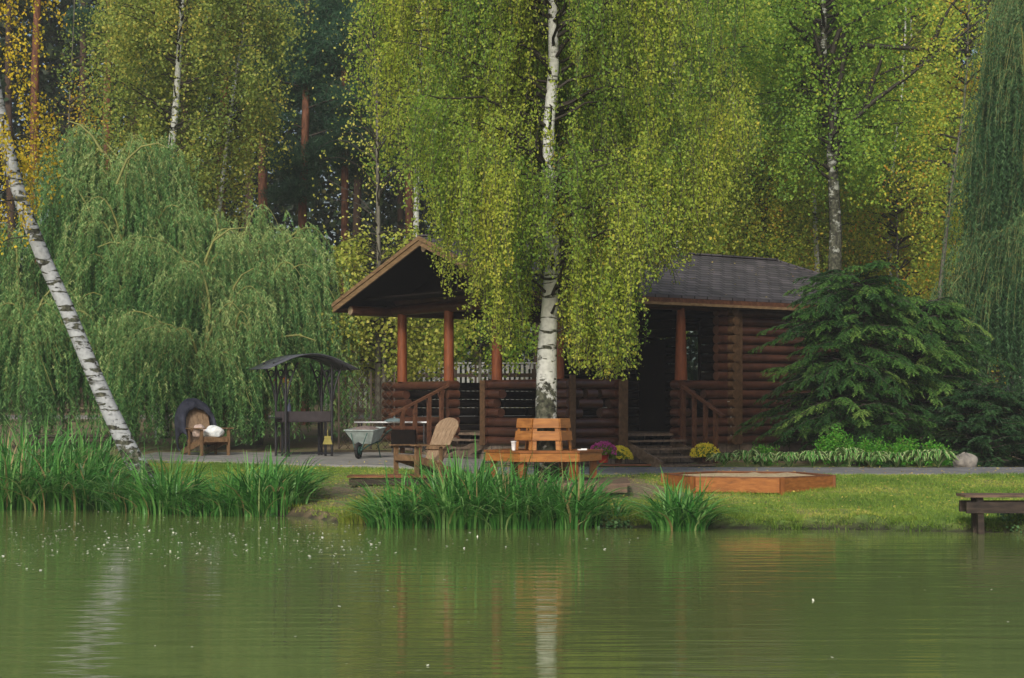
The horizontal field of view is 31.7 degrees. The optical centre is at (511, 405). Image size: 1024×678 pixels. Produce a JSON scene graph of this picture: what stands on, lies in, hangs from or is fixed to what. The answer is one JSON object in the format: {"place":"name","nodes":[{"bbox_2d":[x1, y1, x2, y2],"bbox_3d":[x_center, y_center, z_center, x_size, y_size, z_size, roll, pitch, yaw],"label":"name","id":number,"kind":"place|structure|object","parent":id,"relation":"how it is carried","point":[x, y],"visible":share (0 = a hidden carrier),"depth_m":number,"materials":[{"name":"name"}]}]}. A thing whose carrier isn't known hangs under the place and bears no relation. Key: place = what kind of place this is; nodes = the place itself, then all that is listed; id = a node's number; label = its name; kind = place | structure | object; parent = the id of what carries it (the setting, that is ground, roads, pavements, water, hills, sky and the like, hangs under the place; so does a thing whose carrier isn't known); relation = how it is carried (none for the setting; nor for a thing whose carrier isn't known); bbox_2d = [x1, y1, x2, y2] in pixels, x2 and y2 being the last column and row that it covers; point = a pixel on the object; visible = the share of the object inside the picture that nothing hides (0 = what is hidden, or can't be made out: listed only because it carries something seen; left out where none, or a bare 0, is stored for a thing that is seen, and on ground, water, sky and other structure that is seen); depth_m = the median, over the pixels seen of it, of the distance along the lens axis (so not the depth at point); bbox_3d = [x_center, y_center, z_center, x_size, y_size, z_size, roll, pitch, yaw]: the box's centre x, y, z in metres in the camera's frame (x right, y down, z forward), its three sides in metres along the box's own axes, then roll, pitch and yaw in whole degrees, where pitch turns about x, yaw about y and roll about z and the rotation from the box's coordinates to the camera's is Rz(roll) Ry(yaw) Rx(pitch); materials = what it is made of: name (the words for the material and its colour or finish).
{"place":"outdoors","nodes":[
{"label":"outdoors","id":0,"kind":"place"},
{"bbox_2d":[122,452,481,472],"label":"paved terrace","id":1,"kind":"structure","parent":0,"point":[346,459],"depth_m":35.57,"materials":[{"name":"stone"}]},
{"bbox_2d":[181,408,233,455],"bbox_3d":[-6.366,0.505,37.290,0.766,1.065,1.144,0,0,-37],"label":"adirondack chair","id":2,"kind":"object","parent":1,"relation":"on","point":[195,416],"visible":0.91,"depth_m":37.34,"materials":[{"name":"brown wood"}]},
{"bbox_2d":[174,398,216,451],"bbox_3d":[-6.627,0.403,37.638,0.839,1.117,0.779,0,0,-37],"label":"jacket","id":3,"kind":"object","parent":2,"relation":"on","point":[185,407],"visible":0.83,"depth_m":37.47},
{"bbox_2d":[248,353,359,456],"bbox_3d":[-4.249,-0.007,36.800,1.960,2.080,1.200,0,0,-28],"label":"grill shelter","id":4,"kind":"object","parent":1,"relation":"on","point":[285,417],"visible":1,"depth_m":36.75,"materials":[{"name":"black metal"}]},
{"bbox_2d":[344,426,391,458],"bbox_3d":[-2.875,0.729,35.902,0.643,0.656,1.376,0,0,16],"label":"wheelbarrow","id":5,"kind":"object","parent":1,"relation":"on","point":[363,435],"visible":1,"depth_m":35.54,"materials":[{"name":"metal"}]},
{"bbox_2d":[391,429,415,452],"bbox_3d":[-2.289,0.751,37.995,0.500,0.480,0.411,0,0,0],"label":"grill box","id":6,"kind":"object","parent":1,"relation":"on","point":[405,436],"visible":0.64,"depth_m":37.80,"materials":[{"name":"black metal"}]},
{"bbox_2d":[0,0,979,365],"label":"sky","id":7,"kind":"structure","parent":0,"point":[51,0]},
{"bbox_2d":[0,507,1023,677],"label":"water","id":8,"kind":"structure","parent":0,"point":[636,602],"depth_m":15.62,"materials":[{"name":"green liquid"}]},
{"bbox_2d":[0,428,159,510],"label":"iris clump","id":9,"kind":"object","parent":8,"relation":"on","point":[12,503],"visible":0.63,"depth_m":29.31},
{"bbox_2d":[0,432,218,510],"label":"iris clump","id":10,"kind":"object","parent":8,"relation":"on","point":[73,502],"visible":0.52,"depth_m":29.29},
{"bbox_2d":[14,460,206,511],"bbox_3d":[-6.305,1.261,28.933,4.324,0.938,4.159,0,0,0],"label":"iris clump","id":11,"kind":"object","parent":8,"relation":"on","point":[114,505],"visible":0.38,"depth_m":28.86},
{"bbox_2d":[0,412,236,509],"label":"iris clump","id":12,"kind":"object","parent":8,"relation":"on","point":[53,504],"visible":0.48,"depth_m":29.44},
{"bbox_2d":[3,437,359,514],"bbox_3d":[-5.058,1.117,27.931,6.232,1.226,5.709,0,0,0],"label":"iris clump","id":13,"kind":"object","parent":8,"relation":"on","point":[145,508],"visible":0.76,"depth_m":28.21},
{"bbox_2d":[131,496,247,515],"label":"iris clump","id":14,"kind":"object","parent":8,"relation":"on","point":[206,511],"visible":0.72,"depth_m":27.68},
{"bbox_2d":[60,446,396,516],"bbox_3d":[-4.000,1.155,27.565,5.368,1.151,4.649,0,0,0],"label":"iris clump","id":15,"kind":"object","parent":8,"relation":"in","point":[270,495],"visible":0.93,"depth_m":27.70,"materials":[{"name":"plant"}]},
{"bbox_2d":[272,461,521,528],"bbox_3d":[-1.338,1.239,25.404,5.251,0.981,4.301,0,0,-39],"label":"iris clump","id":16,"kind":"object","parent":8,"relation":"in","point":[401,516],"visible":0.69,"depth_m":24.95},
{"bbox_2d":[2,511,1007,665],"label":"floating specks","id":17,"kind":"object","parent":8,"relation":"on","point":[224,550],"visible":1,"depth_m":22.10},
{"bbox_2d":[385,448,670,529],"bbox_3d":[0.681,1.155,25.128,4.831,1.151,4.292,0,0,17],"label":"iris clump","id":18,"kind":"object","parent":8,"relation":"on","point":[572,520],"visible":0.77,"depth_m":24.82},
{"bbox_2d":[363,444,699,528],"bbox_3d":[0.058,1.132,24.947,5.380,1.196,5.011,0,0,0],"label":"iris clump","id":19,"kind":"object","parent":8,"relation":"in","point":[525,520],"visible":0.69,"depth_m":24.80,"materials":[{"name":"plant"}]},
{"bbox_2d":[566,466,840,531],"bbox_3d":[2.335,1.272,24.462,4.356,0.916,3.811,0,0,-39],"label":"iris clump","id":20,"kind":"object","parent":8,"relation":"in","point":[678,517],"visible":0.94,"depth_m":24.41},
{"bbox_2d":[0,366,1023,533],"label":"ground","id":21,"kind":"structure","parent":0,"point":[309,443],"depth_m":29.35,"materials":[{"name":"plant"}]},
{"bbox_2d":[5,0,14,405],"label":"forest tree","id":22,"kind":"object","parent":21,"relation":"on","point":[8,105],"visible":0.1,"depth_m":69.47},
{"bbox_2d":[29,0,40,432],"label":"pine tree","id":23,"kind":"object","parent":21,"relation":"on","point":[35,52],"visible":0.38,"depth_m":47.91,"materials":[{"name":"orange plant"}]},
{"bbox_2d":[13,0,120,434],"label":"aspen tree","id":24,"kind":"object","parent":21,"relation":"on","point":[73,108],"visible":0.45,"depth_m":46.96,"materials":[{"name":"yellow plant"}]},
{"bbox_2d":[23,435,112,459],"bbox_3d":[-8.527,0.882,34.600,1.661,0.631,0.385,0,0,0],"label":"bench","id":25,"kind":"object","parent":21,"relation":"on","point":[50,439],"visible":0.3,"depth_m":34.45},
{"bbox_2d":[0,222,145,444],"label":"weeping willow","id":26,"kind":"object","parent":21,"relation":"on","point":[33,357],"visible":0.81,"depth_m":40.09,"materials":[{"name":"green plant"}]},
{"bbox_2d":[0,0,154,487],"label":"leaning birch","id":27,"kind":"object","parent":21,"relation":"on","point":[119,430],"visible":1,"depth_m":31.18,"materials":[{"name":"white plant"}]},
{"bbox_2d":[77,0,87,406],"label":"forest tree","id":28,"kind":"object","parent":21,"relation":"on","point":[81,70],"visible":0.1,"depth_m":69.75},
{"bbox_2d":[0,412,186,481],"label":"iris clump","id":29,"kind":"object","parent":21,"relation":"on","point":[36,446],"visible":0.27,"depth_m":32.28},
{"bbox_2d":[60,0,157,379],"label":"pine tree","id":30,"kind":"object","parent":21,"relation":"on","point":[78,13],"visible":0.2,"depth_m":59.75,"materials":[{"name":"orange plant"}]},
{"bbox_2d":[1,411,222,484],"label":"iris clump","id":31,"kind":"object","parent":21,"relation":"on","point":[93,454],"visible":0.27,"depth_m":31.86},
{"bbox_2d":[4,120,230,441],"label":"weeping willow","id":32,"kind":"object","parent":21,"relation":"on","point":[118,204],"visible":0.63,"depth_m":43.11,"materials":[{"name":"green plant"}]},
{"bbox_2d":[84,0,220,430],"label":"birch tree","id":33,"kind":"object","parent":21,"relation":"on","point":[143,65],"visible":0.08,"depth_m":49.85,"materials":[{"name":"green plant"}]},
{"bbox_2d":[50,0,288,437],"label":"birch tree","id":34,"kind":"object","parent":21,"relation":"on","point":[161,21],"visible":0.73,"depth_m":45.55,"materials":[{"name":"green plant"}]},
{"bbox_2d":[71,261,304,450],"bbox_3d":[-7.185,-1.087,39.576,5.289,4.394,3.956,0,0,0],"label":"weeping willow","id":35,"kind":"object","parent":21,"relation":"on","point":[219,376],"visible":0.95,"depth_m":39.20,"materials":[{"name":"green plant"}]},
{"bbox_2d":[88,199,376,444],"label":"weeping willow","id":36,"kind":"object","parent":21,"relation":"on","point":[286,272],"visible":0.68,"depth_m":41.95,"materials":[{"name":"green plant"}]},
{"bbox_2d":[159,0,327,408],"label":"birch tree","id":37,"kind":"object","parent":21,"relation":"on","point":[269,32],"visible":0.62,"depth_m":47.74,"materials":[{"name":"green plant"}]},
{"bbox_2d":[233,0,321,416],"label":"pine tree","id":38,"kind":"object","parent":21,"relation":"on","point":[262,182],"visible":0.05,"depth_m":57.87,"materials":[{"name":"orange plant"}]},
{"bbox_2d":[193,455,380,498],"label":"iris clump","id":39,"kind":"object","parent":21,"relation":"on","point":[318,480],"visible":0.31,"depth_m":28.51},
{"bbox_2d":[229,0,380,424],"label":"pine tree","id":40,"kind":"object","parent":21,"relation":"on","point":[305,160],"visible":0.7,"depth_m":53.67,"materials":[{"name":"green plant"}]},
{"bbox_2d":[289,0,391,414],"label":"pine tree","id":41,"kind":"object","parent":21,"relation":"on","point":[343,153],"visible":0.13,"depth_m":61.88,"materials":[{"name":"green plant"}]},
{"bbox_2d":[352,0,362,407],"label":"forest tree","id":42,"kind":"object","parent":21,"relation":"on","point":[357,189],"depth_m":68.91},
{"bbox_2d":[332,493,395,523],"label":"grass tuft","id":43,"kind":"object","parent":21,"relation":"on","point":[347,518],"visible":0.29,"depth_m":25.96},
{"bbox_2d":[338,372,394,448],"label":"lattice screen","id":44,"kind":"object","parent":21,"relation":"on","point":[370,410],"visible":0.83,"depth_m":40.49,"materials":[{"name":"brown metal"}]},
{"bbox_2d":[304,0,451,439],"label":"bare sapling","id":45,"kind":"object","parent":21,"relation":"on","point":[377,184],"visible":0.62,"depth_m":43.96,"materials":[{"name":"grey plant"}]},
{"bbox_2d":[328,0,437,346],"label":"pine tree","id":46,"kind":"object","parent":21,"relation":"on","point":[354,171],"visible":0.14,"depth_m":63.85,"materials":[{"name":"green plant"}]},
{"bbox_2d":[284,220,485,441],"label":"maple sapling","id":47,"kind":"object","parent":21,"relation":"on","point":[418,349],"visible":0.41,"depth_m":43.77,"materials":[{"name":"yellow plant"}]},
{"bbox_2d":[347,474,446,485],"bbox_3d":[-1.860,1.244,29.300,1.608,0.224,0.435,0,0,0],"label":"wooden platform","id":48,"kind":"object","parent":21,"relation":"on","point":[364,479],"visible":0.51,"depth_m":29.12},
{"bbox_2d":[397,59,403,251],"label":"forest tree","id":49,"kind":"object","parent":21,"relation":"on","point":[400,210],"visible":0.02,"depth_m":69.68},
{"bbox_2d":[122,439,700,528],"bbox_3d":[-0.966,1.045,24.399,6.478,1.370,6.595,0,0,29],"label":"iris clump","id":50,"kind":"object","parent":21,"relation":"on","point":[450,519],"visible":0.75,"depth_m":24.88,"materials":[{"name":"plant"}]},
{"bbox_2d":[342,0,504,416],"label":"birch tree","id":51,"kind":"object","parent":21,"relation":"on","point":[416,213],"visible":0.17,"depth_m":45.85,"materials":[{"name":"green plant"}]},
{"bbox_2d":[325,362,536,409],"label":"metal fence","id":52,"kind":"object","parent":21,"relation":"on","point":[468,370],"visible":0.06,"depth_m":62.49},
{"bbox_2d":[333,369,536,420],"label":"rail fence","id":53,"kind":"object","parent":21,"relation":"on","point":[533,374],"visible":0.09,"depth_m":56.90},
{"bbox_2d":[407,319,539,399],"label":"maple sapling","id":54,"kind":"object","parent":21,"relation":"on","point":[486,344],"visible":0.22,"depth_m":49.91,"materials":[{"name":"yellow plant"}]},
{"bbox_2d":[392,2,597,379],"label":"birch tree","id":55,"kind":"object","parent":21,"relation":"on","point":[489,369],"depth_m":52.89,"materials":[{"name":"green plant"}]},
{"bbox_2d":[0,0,1023,404],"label":"forest","id":56,"kind":"object","parent":21,"relation":"on","point":[316,216],"visible":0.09,"depth_m":74.10,"materials":[{"name":"plant"}]},
{"bbox_2d":[14,459,1023,529],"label":"grass","id":57,"kind":"structure","parent":21,"relation":"on","point":[939,487],"depth_m":27.56,"materials":[{"name":"plant"}]},
{"bbox_2d":[47,503,1023,532],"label":"waterside plants","id":58,"kind":"object","parent":21,"relation":"on","point":[625,523],"visible":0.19,"depth_m":24.89,"materials":[{"name":"plant"}]},
{"bbox_2d":[342,0,767,479],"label":"weeping birch","id":59,"kind":"object","parent":21,"relation":"on","point":[589,281],"visible":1,"depth_m":28.31,"materials":[{"name":"green plant"}]},
{"bbox_2d":[494,477,629,492],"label":"deck","id":60,"kind":"structure","parent":21,"relation":"on","point":[621,482],"depth_m":27.53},
{"bbox_2d":[484,418,602,479],"bbox_3d":[0.506,0.689,28.900,1.920,0.962,1.663,0,0,-5],"label":"tree bench","id":61,"kind":"object","parent":60,"relation":"on","point":[531,433],"visible":0.9,"depth_m":28.51,"materials":[{"name":"brown wood"}]},
{"bbox_2d":[163,460,1023,516],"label":"fallen leaves","id":62,"kind":"object","parent":21,"relation":"on","point":[730,470],"visible":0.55,"depth_m":29.39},
{"bbox_2d":[590,441,616,462],"bbox_3d":[1.786,0.912,35.604,0.586,0.435,0.611,0,0,0],"label":"chrysanthemum pot","id":63,"kind":"object","parent":21,"relation":"on","point":[605,446],"visible":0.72,"depth_m":35.51,"materials":[{"name":"purple plant"}]},
{"bbox_2d":[529,2,697,219],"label":"birch tree","id":64,"kind":"object","parent":21,"relation":"on","point":[612,76],"visible":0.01,"depth_m":54.42,"materials":[{"name":"green plant"}]},
{"bbox_2d":[332,234,908,466],"bbox_3d":[2.950,-1.118,40.535,12.126,4.863,8.011,0,0,-37],"label":"log cabin","id":65,"kind":"object","parent":21,"relation":"on","point":[714,387],"visible":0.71,"depth_m":38.88,"materials":[{"name":"wood"}]},
{"bbox_2d":[639,339,667,431],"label":"door","id":66,"kind":"structure","parent":65,"relation":"in","point":[652,381],"depth_m":40.38,"materials":[{"name":"brown wood"}]},
{"bbox_2d":[675,322,701,391],"bbox_3d":[3.857,-1.050,39.379,0.061,1.520,0.790,0,0,-37],"label":"window","id":67,"kind":"structure","parent":65,"relation":"in","point":[693,335],"depth_m":39.26,"materials":[{"name":"brown glass"}]},
{"bbox_2d":[609,445,633,462],"bbox_3d":[2.146,0.966,35.745,0.547,0.368,0.591,0,0,0],"label":"chrysanthemum pot","id":68,"kind":"object","parent":21,"relation":"on","point":[621,451],"visible":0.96,"depth_m":35.63,"materials":[{"name":"yellow plant"}]},
{"bbox_2d":[576,138,765,255],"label":"yellow tree","id":69,"kind":"object","parent":21,"relation":"on","point":[734,230],"visible":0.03,"depth_m":48.03,"materials":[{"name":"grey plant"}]},
{"bbox_2d":[565,0,816,443],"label":"birch tree","id":70,"kind":"object","parent":21,"relation":"on","point":[756,40],"visible":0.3,"depth_m":43.93,"materials":[{"name":"green plant"}]},
{"bbox_2d":[690,442,719,462],"bbox_3d":[3.947,0.957,36.749,0.669,0.427,0.671,0,0,0],"label":"chrysanthemum pot","id":71,"kind":"object","parent":21,"relation":"on","point":[704,452],"visible":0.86,"depth_m":36.62,"materials":[{"name":"yellow plant"}]},
{"bbox_2d":[705,452,741,465],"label":"hosta","id":72,"kind":"object","parent":21,"relation":"on","point":[724,458],"visible":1,"depth_m":34.85,"materials":[{"name":"green plant"}]},
{"bbox_2d":[640,0,811,255],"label":"birch tree","id":73,"kind":"object","parent":21,"relation":"on","point":[770,134],"visible":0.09,"depth_m":51.33,"materials":[{"name":"green plant"}]},
{"bbox_2d":[661,471,835,495],"bbox_3d":[3.796,1.268,29.050,2.810,0.325,2.468,0,0,15],"label":"sandbox","id":74,"kind":"object","parent":21,"relation":"on","point":[763,481],"visible":0.86,"depth_m":28.05,"materials":[{"name":"brown wood"}]},
{"bbox_2d":[656,481,841,495],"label":"grass","id":75,"kind":"structure","parent":21,"relation":"on","point":[737,493],"depth_m":28.00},
{"bbox_2d":[690,129,852,282],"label":"yellow tree","id":76,"kind":"object","parent":21,"relation":"on","point":[802,207],"visible":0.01,"depth_m":56.05,"materials":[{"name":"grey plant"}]},
{"bbox_2d":[683,138,869,272],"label":"yellow tree","id":77,"kind":"object","parent":21,"relation":"on","point":[795,254],"visible":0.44,"depth_m":49.50,"materials":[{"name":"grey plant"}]},
{"bbox_2d":[725,0,892,272],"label":"birch tree","id":78,"kind":"object","parent":21,"relation":"on","point":[815,208],"visible":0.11,"depth_m":49.94,"materials":[{"name":"green plant"}]},
{"bbox_2d":[622,507,1023,532],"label":"grass","id":79,"kind":"structure","parent":21,"relation":"on","point":[951,519],"depth_m":24.63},
{"bbox_2d":[812,424,857,466],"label":"leafy plant","id":80,"kind":"object","parent":21,"relation":"on","point":[831,443],"visible":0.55,"depth_m":35.37,"materials":[{"name":"green plant"}]},
{"bbox_2d":[701,0,982,275],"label":"birch tree","id":81,"kind":"object","parent":21,"relation":"on","point":[833,96],"visible":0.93,"depth_m":46.46,"materials":[{"name":"green plant"}]},
{"bbox_2d":[833,447,863,466],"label":"hosta","id":82,"kind":"object","parent":21,"relation":"on","point":[851,453],"visible":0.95,"depth_m":34.47,"materials":[{"name":"green plant"}]},
{"bbox_2d":[733,260,967,466],"bbox_3d":[7.022,-0.719,37.458,4.995,4.418,4.982,0,0,-36],"label":"hemlock tree","id":83,"kind":"object","parent":21,"relation":"on","point":[844,324],"visible":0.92,"depth_m":36.77,"materials":[{"name":"green plant"}]},
{"bbox_2d":[853,432,892,465],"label":"leafy plant","id":84,"kind":"object","parent":21,"relation":"on","point":[868,446],"visible":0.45,"depth_m":35.35,"materials":[{"name":"green plant"}]},
{"bbox_2d":[787,141,960,339],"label":"yellow tree","id":85,"kind":"object","parent":21,"relation":"on","point":[858,263],"visible":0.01,"depth_m":56.92,"materials":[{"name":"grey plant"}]},
{"bbox_2d":[802,168,973,339],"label":"yellow tree","id":86,"kind":"object","parent":21,"relation":"on","point":[886,220],"visible":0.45,"depth_m":50.60,"materials":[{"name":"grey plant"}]},
{"bbox_2d":[821,0,978,248],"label":"birch tree","id":87,"kind":"object","parent":21,"relation":"on","point":[920,36],"visible":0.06,"depth_m":59.58,"materials":[{"name":"green plant"}]},
{"bbox_2d":[808,0,995,288],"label":"birch tree","id":88,"kind":"object","parent":21,"relation":"on","point":[940,122],"visible":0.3,"depth_m":54.47,"materials":[{"name":"green plant"}]},
{"bbox_2d":[884,435,925,465],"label":"leafy plant","id":89,"kind":"object","parent":21,"relation":"on","point":[903,447],"visible":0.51,"depth_m":35.41,"materials":[{"name":"green plant"}]},
{"bbox_2d":[847,296,1016,465],"bbox_3d":[8.653,-0.358,38.060,4.158,3.905,4.337,0,0,0],"label":"hemlock tree","id":90,"kind":"object","parent":21,"relation":"on","point":[940,312],"visible":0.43,"depth_m":37.56,"materials":[{"name":"green plant"}]},
{"bbox_2d":[862,0,1021,422],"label":"poplar tree","id":91,"kind":"object","parent":21,"relation":"on","point":[950,48],"visible":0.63,"depth_m":45.85,"materials":[{"name":"green plant"}]},
{"bbox_2d":[904,363,1007,449],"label":"spruce bush","id":92,"kind":"object","parent":21,"relation":"on","point":[969,373],"visible":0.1,"depth_m":38.18,"materials":[{"name":"green plant"}]},
{"bbox_2d":[921,0,1005,384],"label":"orange tree","id":93,"kind":"object","parent":21,"relation":"on","point":[958,71],"visible":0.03,"depth_m":58.16,"materials":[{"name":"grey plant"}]},
{"bbox_2d":[953,452,977,466],"bbox_3d":[8.730,1.060,34.691,0.464,0.335,0.403,0,0,0],"label":"boulder","id":94,"kind":"object","parent":21,"relation":"on","point":[967,459],"visible":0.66,"depth_m":34.55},
{"bbox_2d":[912,381,1023,466],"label":"juniper bush","id":95,"kind":"object","parent":21,"relation":"on","point":[988,408],"visible":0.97,"depth_m":36.20,"materials":[{"name":"green plant"}]},
{"bbox_2d":[930,0,1023,395],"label":"weeping willow","id":96,"kind":"object","parent":21,"relation":"on","point":[994,280],"visible":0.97,"depth_m":40.29,"materials":[{"name":"green plant"}]},
{"bbox_2d":[941,0,1021,386],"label":"pine tree","id":97,"kind":"object","parent":21,"relation":"on","point":[988,2],"visible":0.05,"depth_m":65.94,"materials":[{"name":"plant"}]},
{"bbox_2d":[956,493,1023,533],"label":"dock","id":98,"kind":"object","parent":21,"relation":"on","point":[977,506],"visible":0.79,"depth_m":23.75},
{"bbox_2d":[968,394,1023,465],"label":"juniper bush","id":99,"kind":"object","parent":21,"relation":"on","point":[1016,414],"visible":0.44,"depth_m":36.59,"materials":[{"name":"green plant"}]},
{"bbox_3d":[-1.485,1.192,30.400,1.300,0.040,0.900,0,0,-3],"label":"plank platform","id":100,"kind":"object","parent":21,"relation":"on","visible":0},
{"bbox_2d":[389,418,458,473],"bbox_3d":[-1.438,0.697,30.368,1.053,0.980,0.705,0,0,-41],"label":"adirondack chair","id":101,"kind":"object","parent":100,"relation":"on","point":[445,430],"visible":0.85,"depth_m":30.43,"materials":[{"name":"brown wood"}]},
{"bbox_2d":[497,467,1023,474],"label":"path","id":102,"kind":"structure","parent":0,"point":[868,470],"depth_m":32.78,"materials":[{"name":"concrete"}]},
{"bbox_2d":[773,451,806,466],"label":"hosta","id":103,"kind":"object","parent":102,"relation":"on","point":[788,458],"visible":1,"depth_m":34.47,"materials":[{"name":"green plant"}]},
{"bbox_2d":[795,450,830,466],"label":"hosta","id":104,"kind":"object","parent":102,"relation":"on","point":[812,457],"visible":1,"depth_m":34.33,"materials":[{"name":"green plant"}]},
{"bbox_2d":[849,451,892,466],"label":"hosta","id":105,"kind":"object","parent":102,"relation":"on","point":[871,459],"visible":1,"depth_m":34.25,"materials":[{"name":"green plant"}]},
{"bbox_2d":[902,449,937,467],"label":"hosta","id":106,"kind":"object","parent":102,"relation":"on","point":[917,456],"visible":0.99,"depth_m":34.19,"materials":[{"name":"green plant"}]},
{"bbox_2d":[922,448,959,467],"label":"hosta","id":107,"kind":"object","parent":102,"relation":"on","point":[941,455],"visible":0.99,"depth_m":34.10,"materials":[{"name":"green plant"}]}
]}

